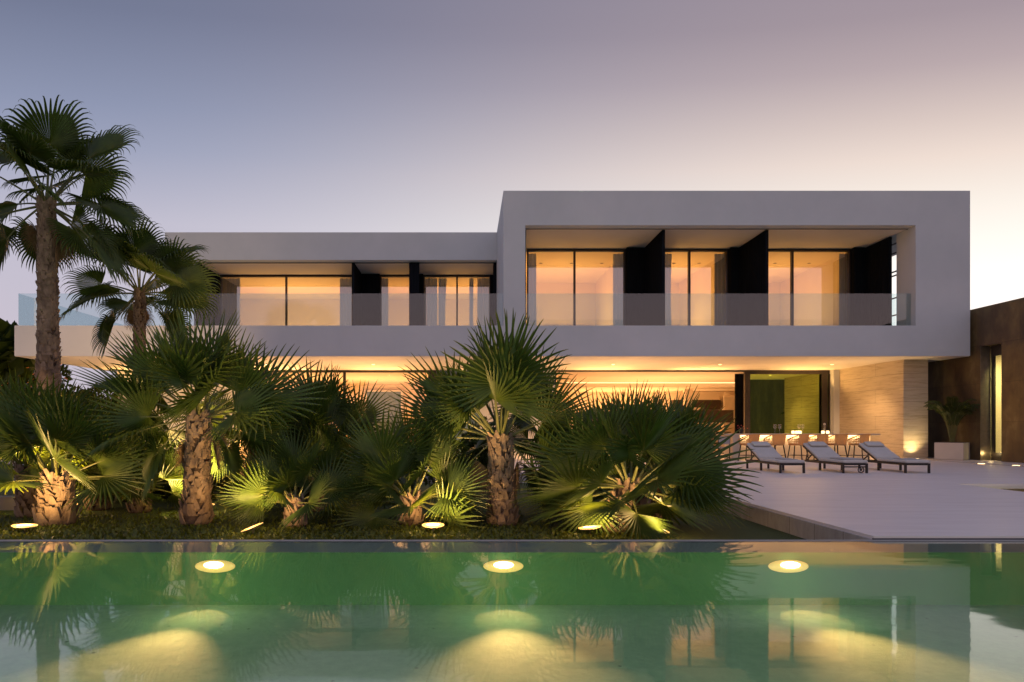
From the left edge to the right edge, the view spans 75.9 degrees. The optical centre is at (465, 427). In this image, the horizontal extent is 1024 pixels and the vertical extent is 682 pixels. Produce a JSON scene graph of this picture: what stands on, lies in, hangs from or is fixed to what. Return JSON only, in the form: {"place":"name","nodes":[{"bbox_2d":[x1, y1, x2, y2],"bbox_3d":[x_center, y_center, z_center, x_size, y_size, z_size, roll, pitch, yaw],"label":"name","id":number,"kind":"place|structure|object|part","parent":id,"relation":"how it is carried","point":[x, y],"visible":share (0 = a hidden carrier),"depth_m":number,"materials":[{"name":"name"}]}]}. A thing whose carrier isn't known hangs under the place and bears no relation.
{"place":"outdoors","nodes":[
{"label":"outdoors","id":0,"kind":"place"},
{"bbox_2d":[0,483,806,539],"bbox_3d":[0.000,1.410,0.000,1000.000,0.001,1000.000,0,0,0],"label":"ground","id":1,"kind":"structure","parent":0,"point":[748,530],"depth_m":9.65,"materials":[{"name":"green plant"}]},
{"bbox_2d":[0,496,15,509],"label":"garden wall","id":2,"kind":"structure","parent":1,"relation":"on","point":[7,503],"depth_m":11.20,"materials":[{"name":"stone"}]},
{"bbox_2d":[0,318,35,394],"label":"tropical plant","id":3,"kind":"object","parent":1,"relation":"on","point":[10,360],"visible":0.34,"depth_m":24.42,"materials":[{"name":"green plant"}]},
{"bbox_2d":[11,523,37,532],"bbox_3d":[-5.917,1.376,8.782,0.304,0.167,0.304,0,0,0],"label":"garden lamp","id":4,"kind":"object","parent":1,"relation":"on","point":[24,526],"visible":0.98,"depth_m":8.73,"materials":[{"name":"metal"}]},
{"bbox_2d":[0,372,58,468],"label":"fan palm","id":5,"kind":"object","parent":1,"relation":"on","point":[35,448],"visible":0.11,"depth_m":10.78,"materials":[{"name":"green plant"}]},
{"bbox_2d":[19,364,72,397],"bbox_3d":[-17.715,-1.216,26.179,4.005,4.770,3.173,0,0,-32],"label":"shrub","id":6,"kind":"object","parent":1,"relation":"on","point":[65,372],"visible":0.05,"depth_m":27.11,"materials":[{"name":"green plant"}]},
{"bbox_2d":[0,368,103,517],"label":"fan palm","id":7,"kind":"object","parent":1,"relation":"on","point":[25,501],"visible":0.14,"depth_m":10.28,"materials":[{"name":"green plant"}]},
{"bbox_2d":[0,95,156,395],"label":"fan palm","id":8,"kind":"object","parent":1,"relation":"on","point":[51,242],"visible":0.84,"depth_m":13.48,"materials":[{"name":"green plant"}]},
{"bbox_2d":[0,373,161,525],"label":"fan palm","id":9,"kind":"object","parent":1,"relation":"on","point":[65,425],"visible":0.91,"depth_m":9.32,"materials":[{"name":"green plant"}]},
{"bbox_2d":[61,383,120,406],"bbox_3d":[-16.695,-0.437,27.893,4.144,3.231,2.942,0,0,0],"label":"shrub","id":10,"kind":"object","parent":1,"relation":"on","point":[97,391],"visible":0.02,"depth_m":28.04,"materials":[{"name":"green plant"}]},
{"bbox_2d":[39,382,173,510],"bbox_3d":[-6.366,0.306,11.483,2.828,2.208,2.546,0,0,0],"label":"fan palm","id":11,"kind":"object","parent":1,"relation":"on","point":[96,506],"visible":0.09,"depth_m":11.12,"materials":[{"name":"green plant"}]},
{"bbox_2d":[58,417,184,512],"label":"fan palm","id":12,"kind":"object","parent":1,"relation":"on","point":[170,475],"visible":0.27,"depth_m":10.84,"materials":[{"name":"green plant"}]},
{"bbox_2d":[60,218,221,412],"bbox_3d":[-7.961,-1.751,16.126,3.932,6.322,3.454,0,0,0],"label":"fan palm","id":13,"kind":"object","parent":1,"relation":"on","point":[187,289],"visible":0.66,"depth_m":15.90,"materials":[{"name":"green plant"}]},
{"bbox_2d":[112,440,176,502],"bbox_3d":[-6.553,0.739,12.619,2.440,1.640,2.246,0,0,0],"label":"shrub","id":14,"kind":"object","parent":1,"relation":"on","point":[126,499],"visible":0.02,"depth_m":12.47,"materials":[{"name":"green plant"}]},
{"bbox_2d":[111,465,221,502],"bbox_3d":[-6.014,1.051,12.950,1.687,1.390,2.412,0,0,42],"label":"shrub","id":15,"kind":"object","parent":1,"relation":"on","point":[160,493],"visible":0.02,"depth_m":12.83,"materials":[{"name":"green plant"}]},
{"bbox_2d":[66,308,329,525],"bbox_3d":[-3.909,-0.204,9.576,3.152,3.229,2.955,0,0,44],"label":"fan palm","id":16,"kind":"object","parent":1,"relation":"on","point":[204,369],"visible":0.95,"depth_m":9.40,"materials":[{"name":"green plant"}]},
{"bbox_2d":[176,413,259,495],"bbox_3d":[-5.042,0.608,14.476,1.821,2.166,3.166,0,0,41],"label":"shrub","id":17,"kind":"object","parent":1,"relation":"on","point":[221,480],"visible":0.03,"depth_m":14.07,"materials":[{"name":"green plant"}]},
{"bbox_2d":[200,391,301,510],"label":"fan palm","id":18,"kind":"object","parent":1,"relation":"on","point":[215,465],"visible":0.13,"depth_m":11.17,"materials":[{"name":"green plant"}]},
{"bbox_2d":[241,522,262,533],"bbox_3d":[-2.822,1.355,8.650,0.284,0.210,0.304,0,0,0],"label":"garden lamp","id":19,"kind":"object","parent":1,"relation":"on","point":[251,528],"visible":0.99,"depth_m":8.56,"materials":[{"name":"metal"}]},
{"bbox_2d":[211,458,332,500],"bbox_3d":[-3.914,0.975,13.133,2.671,1.505,1.884,0,0,0],"label":"shrub","id":20,"kind":"object","parent":1,"relation":"on","point":[298,489],"visible":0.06,"depth_m":12.80,"materials":[{"name":"green plant"}]},
{"bbox_2d":[213,427,366,529],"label":"fan palm","id":21,"kind":"object","parent":1,"relation":"on","point":[272,479],"visible":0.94,"depth_m":9.20,"materials":[{"name":"green plant"}]},
{"bbox_2d":[242,403,381,511],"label":"fan palm","id":22,"kind":"object","parent":1,"relation":"on","point":[319,432],"visible":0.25,"depth_m":10.83,"materials":[{"name":"green plant"}]},
{"bbox_2d":[266,355,393,500],"bbox_3d":[-2.771,0.082,11.728,2.431,2.657,2.824,0,0,27],"label":"fan palm","id":23,"kind":"object","parent":1,"relation":"on","point":[332,394],"visible":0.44,"depth_m":11.33,"materials":[{"name":"green plant"}]},
{"bbox_2d":[331,465,423,495],"bbox_3d":[-2.017,0.991,13.262,2.645,1.334,1.949,0,0,-12],"label":"shrub","id":24,"kind":"object","parent":1,"relation":"on","point":[412,488],"visible":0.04,"depth_m":13.06,"materials":[{"name":"green plant"}]},
{"bbox_2d":[0,499,814,539],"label":"ground cover","id":25,"kind":"object","parent":1,"relation":"on","point":[148,535],"visible":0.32,"depth_m":8.72,"materials":[{"name":"green plant"}]},
{"bbox_2d":[321,400,495,530],"bbox_3d":[-0.803,0.761,9.618,2.699,2.352,2.686,0,0,0],"label":"fan palm","id":26,"kind":"object","parent":1,"relation":"on","point":[395,457],"visible":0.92,"depth_m":9.27,"materials":[{"name":"green plant"}]},
{"bbox_2d":[422,522,443,531],"bbox_3d":[-0.439,1.376,8.824,0.304,0.169,0.303,0,0,0],"label":"garden lamp","id":27,"kind":"object","parent":1,"relation":"on","point":[432,525],"visible":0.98,"depth_m":8.77,"materials":[{"name":"metal"}]},
{"bbox_2d":[418,416,511,496],"bbox_3d":[0.002,0.586,13.608,2.062,1.696,2.125,0,0,0],"label":"shrub","id":28,"kind":"object","parent":1,"relation":"on","point":[482,457],"visible":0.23,"depth_m":13.15,"materials":[{"name":"green plant"}]},
{"bbox_2d":[381,308,595,525],"bbox_3d":[0.347,-0.114,9.674,3.280,3.048,2.888,0,0,0],"label":"fan palm","id":29,"kind":"object","parent":1,"relation":"on","point":[508,375],"visible":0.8,"depth_m":9.27,"materials":[{"name":"green plant"}]},
{"bbox_2d":[0,542,1023,551],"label":"pool ledge","id":30,"kind":"object","parent":1,"relation":"on","point":[511,546],"visible":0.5,"depth_m":6.59,"materials":[{"name":"grey stone"}]},
{"bbox_2d":[0,540,1023,541],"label":"pool rim","id":31,"kind":"object","parent":30,"relation":"attached to","point":[508,540],"visible":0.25,"depth_m":6.88,"materials":[{"name":"stone"}]},
{"bbox_2d":[488,407,603,513],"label":"fan palm","id":32,"kind":"object","parent":1,"relation":"on","point":[519,423],"visible":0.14,"depth_m":11.11,"materials":[{"name":"green plant"}]},
{"bbox_2d":[579,525,601,534],"bbox_3d":[1.643,1.371,8.650,0.301,0.177,0.304,0,0,0],"label":"garden lamp","id":33,"kind":"object","parent":1,"relation":"on","point":[588,528],"visible":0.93,"depth_m":8.57,"materials":[{"name":"metal"}]},
{"bbox_2d":[511,380,763,539],"bbox_3d":[2.145,0.473,8.994,2.968,2.346,3.083,0,0,-38],"label":"fan palm","id":34,"kind":"object","parent":1,"relation":"on","point":[690,482],"visible":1,"depth_m":8.58,"materials":[{"name":"green plant"}]},
{"bbox_2d":[576,383,711,510],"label":"fan palm","id":35,"kind":"object","parent":1,"relation":"on","point":[643,500],"visible":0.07,"depth_m":10.44,"materials":[{"name":"green plant"}]},
{"bbox_2d":[587,384,734,524],"bbox_3d":[2.762,0.383,9.534,2.156,2.054,2.053,0,0,30],"label":"fan palm","id":36,"kind":"object","parent":1,"relation":"on","point":[613,471],"visible":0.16,"depth_m":9.17,"materials":[{"name":"green plant"}]},
{"bbox_2d":[14,191,969,458],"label":"house","id":37,"kind":"structure","parent":0,"point":[784,351],"depth_m":25.73,"materials":[{"name":"paint"}]},
{"bbox_2d":[222,278,239,325],"bbox_3d":[-11.244,-5.423,31.251,0.942,3.453,0.136,0,0,0],"label":"curtain","id":38,"kind":"object","parent":37,"relation":"hanging from","point":[230,296],"visible":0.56,"depth_m":31.25,"materials":[{"name":"grey fabric"}]},
{"bbox_2d":[220,275,351,325],"bbox_3d":[-8.300,-5.458,31.000,6.645,3.563,0.140,0,0,0],"label":"window","id":39,"kind":"structure","parent":37,"relation":"in","point":[286,276],"depth_m":30.93,"materials":[{"name":"brown metal"}]},
{"bbox_2d":[340,278,351,325],"bbox_3d":[-5.514,-5.423,31.254,0.993,3.453,0.125,0,0,0],"label":"curtain","id":40,"kind":"object","parent":37,"relation":"hanging from","point":[345,301],"visible":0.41,"depth_m":31.26,"materials":[{"name":"grey fabric"}]},
{"bbox_2d":[264,370,429,438],"bbox_3d":[-5.397,-0.711,29.200,7.606,3.721,0.140,0,0,0],"label":"window","id":41,"kind":"structure","parent":37,"relation":"in","point":[313,371],"depth_m":29.13,"materials":[{"name":"brown metal"}]},
{"bbox_2d":[367,392,400,439],"bbox_3d":[-4.726,-0.625,37.915,1.977,2.950,0.130,0,0,0],"label":"window","id":42,"kind":"structure","parent":37,"relation":"in","point":[386,394],"depth_m":37.85,"materials":[{"name":"glass"}]},
{"bbox_2d":[382,278,387,325],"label":"curtain","id":43,"kind":"object","parent":37,"relation":"hanging from","point":[384,301],"visible":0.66,"depth_m":31.24,"materials":[{"name":"grey fabric"}]},
{"bbox_2d":[380,275,408,325],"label":"window","id":44,"kind":"structure","parent":37,"relation":"in","point":[381,276],"depth_m":30.93,"materials":[{"name":"brown metal"}]},
{"bbox_2d":[425,278,436,325],"bbox_3d":[-1.681,-5.423,31.252,0.662,3.453,0.129,0,0,0],"label":"curtain","id":45,"kind":"object","parent":37,"relation":"hanging from","point":[430,301],"visible":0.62,"depth_m":31.26,"materials":[{"name":"grey fabric"}]},
{"bbox_2d":[438,278,446,325],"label":"curtain","id":46,"kind":"object","parent":37,"relation":"hanging from","point":[442,283],"visible":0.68,"depth_m":31.25,"materials":[{"name":"grey fabric"}]},
{"bbox_2d":[423,275,490,325],"bbox_3d":[-0.404,-5.458,31.000,3.183,3.563,0.140,0,0,0],"label":"window","id":47,"kind":"structure","parent":37,"relation":"in","point":[424,276],"depth_m":30.93,"materials":[{"name":"brown metal"}]},
{"bbox_2d":[469,278,473,325],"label":"curtain","id":48,"kind":"object","parent":37,"relation":"hanging from","point":[471,281],"visible":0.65,"depth_m":31.27,"materials":[{"name":"grey fabric"}]},
{"bbox_2d":[477,278,488,325],"bbox_3d":[0.879,-5.423,31.253,0.637,3.453,0.110,0,0,0],"label":"curtain","id":49,"kind":"object","parent":37,"relation":"hanging from","point":[482,297],"visible":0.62,"depth_m":31.24,"materials":[{"name":"grey fabric"}]},
{"bbox_2d":[528,253,535,325],"bbox_3d":[2.713,-5.423,26.848,0.394,3.453,0.134,0,0,0],"label":"curtain","id":50,"kind":"object","parent":37,"relation":"hanging from","point":[532,286],"visible":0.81,"depth_m":26.85,"materials":[{"name":"grey fabric"}]},
{"bbox_2d":[526,307,541,325],"bbox_3d":[3.318,-4.837,32.465,0.950,2.280,0.050,0,0,0],"label":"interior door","id":51,"kind":"structure","parent":37,"relation":"in","point":[538,309],"depth_m":32.44,"materials":[{"name":"wood"}]},
{"bbox_2d":[527,249,624,325],"bbox_3d":[4.488,-5.468,26.600,3.989,3.583,0.140,0,0,0],"label":"window","id":52,"kind":"structure","parent":37,"relation":"in","point":[574,251],"depth_m":26.53,"materials":[{"name":"brown metal"}]},
{"bbox_2d":[613,253,622,325],"bbox_3d":[6.302,-5.423,26.856,0.481,3.453,0.124,0,0,0],"label":"curtain","id":53,"kind":"object","parent":37,"relation":"hanging from","point":[617,289],"visible":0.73,"depth_m":26.84,"materials":[{"name":"grey fabric"}]},
{"bbox_2d":[555,370,745,453],"bbox_3d":[8.234,-0.711,29.200,8.520,3.721,0.140,0,0,0],"label":"window","id":54,"kind":"structure","parent":37,"relation":"in","point":[744,371],"depth_m":29.13,"materials":[{"name":"brown metal"}]},
{"bbox_2d":[665,254,671,325],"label":"curtain","id":55,"kind":"object","parent":37,"relation":"hanging from","point":[668,260],"visible":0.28,"depth_m":26.84,"materials":[{"name":"grey fabric"}]},
{"bbox_2d":[671,400,720,427],"bbox_3d":[14.025,-0.850,39.890,2.850,1.700,0.620,0,0,0],"label":"wall cabinet","id":56,"kind":"object","parent":37,"relation":"attached to","point":[714,404],"depth_m":39.60,"materials":[{"name":"brown wood"}]},
{"bbox_2d":[665,249,727,325],"bbox_3d":[8.997,-5.468,26.600,3.295,3.583,0.140,0,0,0],"label":"window","id":57,"kind":"structure","parent":37,"relation":"in","point":[689,251],"depth_m":26.53,"materials":[{"name":"brown metal"}]},
{"bbox_2d":[683,389,733,422],"bbox_3d":[13.950,-1.280,38.000,2.900,1.940,0.800,0,0,0],"label":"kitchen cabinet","id":58,"kind":"object","parent":37,"relation":"hanging from","point":[721,413],"visible":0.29,"depth_m":37.60,"materials":[{"name":"paint"}]},
{"bbox_2d":[714,253,724,325],"bbox_3d":[10.482,-5.423,26.849,0.525,3.453,0.125,0,0,0],"label":"curtain","id":59,"kind":"object","parent":37,"relation":"hanging from","point":[719,289],"visible":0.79,"depth_m":26.85,"materials":[{"name":"grey fabric"}]},
{"bbox_2d":[746,370,829,433],"bbox_3d":[14.433,-0.711,29.160,3.879,3.721,0.180,0,0,0],"label":"sliding door","id":60,"kind":"structure","parent":37,"relation":"in","point":[785,399],"depth_m":29.19,"materials":[{"name":"clear glass"}]},
{"bbox_2d":[769,249,850,325],"bbox_3d":[13.376,-5.468,26.600,4.466,3.583,0.140,0,0,0],"label":"window","id":61,"kind":"structure","parent":37,"relation":"in","point":[791,251],"depth_m":26.53,"materials":[{"name":"brown metal"}]},
{"bbox_2d":[839,253,846,325],"bbox_3d":[15.536,-5.423,26.851,0.435,3.453,0.105,0,0,-4],"label":"curtain","id":62,"kind":"object","parent":37,"relation":"hanging from","point":[843,289],"visible":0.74,"depth_m":26.83,"materials":[{"name":"grey fabric"}]},
{"bbox_2d":[0,605,1023,681],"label":"pool floor","id":63,"kind":"structure","parent":0,"point":[511,643],"depth_m":5.19,"materials":[{"name":"tile"}]},
{"bbox_2d":[0,552,1023,604],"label":"pool wall","id":64,"kind":"structure","parent":63,"relation":"on","point":[538,578],"depth_m":6.32,"materials":[{"name":"tile"}]},
{"bbox_2d":[195,560,234,572],"bbox_3d":[-2.418,1.335,6.280,0.390,0.124,0.080,0,0,0],"label":"pool lamp","id":65,"kind":"object","parent":64,"relation":"attached to","point":[214,566],"visible":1,"depth_m":6.28,"materials":[{"name":"yellow"}]},
{"bbox_2d":[483,560,522,572],"bbox_3d":[0.364,1.335,6.280,0.390,0.124,0.080,0,0,0],"label":"pool lamp","id":66,"kind":"object","parent":64,"relation":"attached to","point":[503,566],"visible":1,"depth_m":6.28,"materials":[{"name":"yellow"}]},
{"bbox_2d":[768,560,808,572],"bbox_3d":[3.117,1.335,6.280,0.390,0.124,0.080,0,0,0],"label":"pool lamp","id":67,"kind":"object","parent":64,"relation":"attached to","point":[788,566],"visible":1,"depth_m":6.28,"materials":[{"name":"yellow"}]},
{"bbox_2d":[0,0,1023,398],"label":"sky","id":68,"kind":"structure","parent":0,"point":[250,115],"materials":[{"name":"purple"}]},
{"bbox_2d":[1,449,1023,538],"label":"terrace","id":69,"kind":"structure","parent":0,"point":[894,501],"depth_m":10.82,"materials":[{"name":"stone"}]},
{"bbox_2d":[13,474,871,539],"bbox_3d":[-10.831,1.323,11.869,30.338,0.275,9.858,0,0,0],"label":"terrace edge","id":70,"kind":"object","parent":69,"relation":"attached to","point":[807,530],"visible":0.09,"depth_m":8.65,"materials":[{"name":"concrete"}]},
{"bbox_2d":[711,436,729,458],"bbox_3d":[8.982,0.720,23.197,0.525,0.860,0.532,0,0,-20],"label":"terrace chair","id":71,"kind":"object","parent":69,"relation":"on","point":[726,442],"visible":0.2,"depth_m":22.98,"materials":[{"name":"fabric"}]},
{"bbox_2d":[719,396,734,433],"bbox_3d":[16.150,-0.400,39.885,1.100,3.100,0.830,0,0,0],"label":"tall cabinet","id":72,"kind":"object","parent":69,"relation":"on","point":[728,402],"visible":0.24,"depth_m":39.47,"materials":[{"name":"paint"}]},
{"bbox_3d":[16.150,-0.400,39.485,1.000,2.900,0.030,0,0,0],"label":"door panel","id":73,"kind":"part","parent":72,"relation":"part of","materials":[{"name":"wood"}]},
{"bbox_2d":[737,434,760,460],"bbox_3d":[9.868,0.679,22.720,0.778,0.947,0.681,0,0,-37],"label":"bar stool","id":74,"kind":"object","parent":69,"relation":"on","point":[753,438],"visible":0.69,"depth_m":22.48,"materials":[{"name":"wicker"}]},
{"bbox_2d":[763,434,786,457],"bbox_3d":[10.768,0.679,22.715,0.778,0.947,0.681,0,0,-22],"label":"bar stool","id":75,"kind":"object","parent":69,"relation":"on","point":[778,439],"visible":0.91,"depth_m":22.47,"materials":[{"name":"wood"}]},
{"bbox_2d":[746,441,804,472],"bbox_3d":[8.293,0.766,17.600,0.641,0.768,2.000,0,0,0],"label":"sun lounger","id":76,"kind":"object","parent":69,"relation":"on","point":[765,452],"visible":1,"depth_m":17.83,"materials":[{"name":"grey fabric"}]},
{"bbox_2d":[717,434,879,460],"bbox_3d":[11.833,0.677,23.465,5.526,0.945,0.870,0,0,0],"label":"dining table","id":77,"kind":"object","parent":69,"relation":"on","point":[779,449],"visible":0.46,"depth_m":23.45,"materials":[{"name":"wood"}]},
{"bbox_2d":[737,425,747,433],"bbox_3d":[9.914,0.048,23.497,0.486,0.315,0.233,0,0,0],"label":"berry vase","id":78,"kind":"object","parent":77,"relation":"on","point":[741,431],"visible":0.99,"depth_m":23.45,"materials":[{"name":"brown metal"}]},
{"bbox_2d":[787,434,809,459],"bbox_3d":[11.575,0.679,22.721,0.778,0.947,0.681,0,0,-40],"label":"bar stool","id":79,"kind":"object","parent":69,"relation":"on","point":[803,438],"visible":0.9,"depth_m":22.49,"materials":[{"name":"wicker"}]},
{"bbox_2d":[805,434,828,459],"bbox_3d":[12.239,0.679,22.718,0.778,0.947,0.681,0,0,-32],"label":"bar stool","id":80,"kind":"object","parent":69,"relation":"on","point":[822,437],"visible":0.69,"depth_m":22.44,"materials":[{"name":"wicker"}]},
{"bbox_2d":[802,441,867,472],"bbox_3d":[9.890,0.766,17.600,0.641,0.768,2.000,0,0,0],"label":"sun lounger","id":81,"kind":"object","parent":69,"relation":"on","point":[820,452],"visible":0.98,"depth_m":17.78,"materials":[{"name":"grey fabric"}]},
{"bbox_2d":[827,434,848,456],"bbox_3d":[12.902,0.679,22.715,0.778,0.947,0.681,0,0,-24],"label":"outdoor dining chair","id":82,"kind":"object","parent":69,"relation":"on","point":[840,439],"visible":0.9,"depth_m":22.47,"materials":[{"name":"wood"}]},
{"bbox_2d":[847,434,870,459],"bbox_3d":[13.669,0.679,22.720,0.778,0.947,0.681,0,0,-37],"label":"bar stool","id":83,"kind":"object","parent":69,"relation":"on","point":[862,438],"visible":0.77,"depth_m":22.48,"materials":[{"name":"wicker"}]},
{"bbox_2d":[858,441,929,472],"bbox_3d":[11.473,0.766,17.600,0.641,0.768,2.000,0,0,0],"label":"sun lounger","id":84,"kind":"object","parent":69,"relation":"on","point":[879,453],"visible":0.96,"depth_m":17.78,"materials":[{"name":"grey fabric"}]},
{"bbox_2d":[872,538,1023,539],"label":"terrace gap","id":85,"kind":"object","parent":69,"relation":"in","point":[947,538],"visible":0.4,"depth_m":6.94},
{"bbox_2d":[923,396,979,459],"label":"planter palm","id":86,"kind":"object","parent":69,"relation":"on","point":[954,412],"visible":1,"depth_m":23.48,"materials":[{"name":"green plant"}]},
{"bbox_2d":[928,297,1023,462],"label":"annex","id":87,"kind":"object","parent":69,"relation":"on","point":[987,374],"visible":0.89,"depth_m":23.26,"materials":[{"name":"metal"}]},
{"bbox_2d":[960,484,1023,485],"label":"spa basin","id":88,"kind":"object","parent":69,"relation":"in","point":[994,484],"visible":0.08,"depth_m":13.45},
{"bbox_2d":[978,486,1023,491],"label":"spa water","id":89,"kind":"structure","parent":88,"relation":"in","point":[1017,488],"depth_m":13.18,"materials":[{"name":"liquid"}]},
{"bbox_2d":[713,432,730,446],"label":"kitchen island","id":90,"kind":"structure","parent":0,"point":[722,445],"depth_m":37.40,"materials":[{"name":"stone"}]}
]}

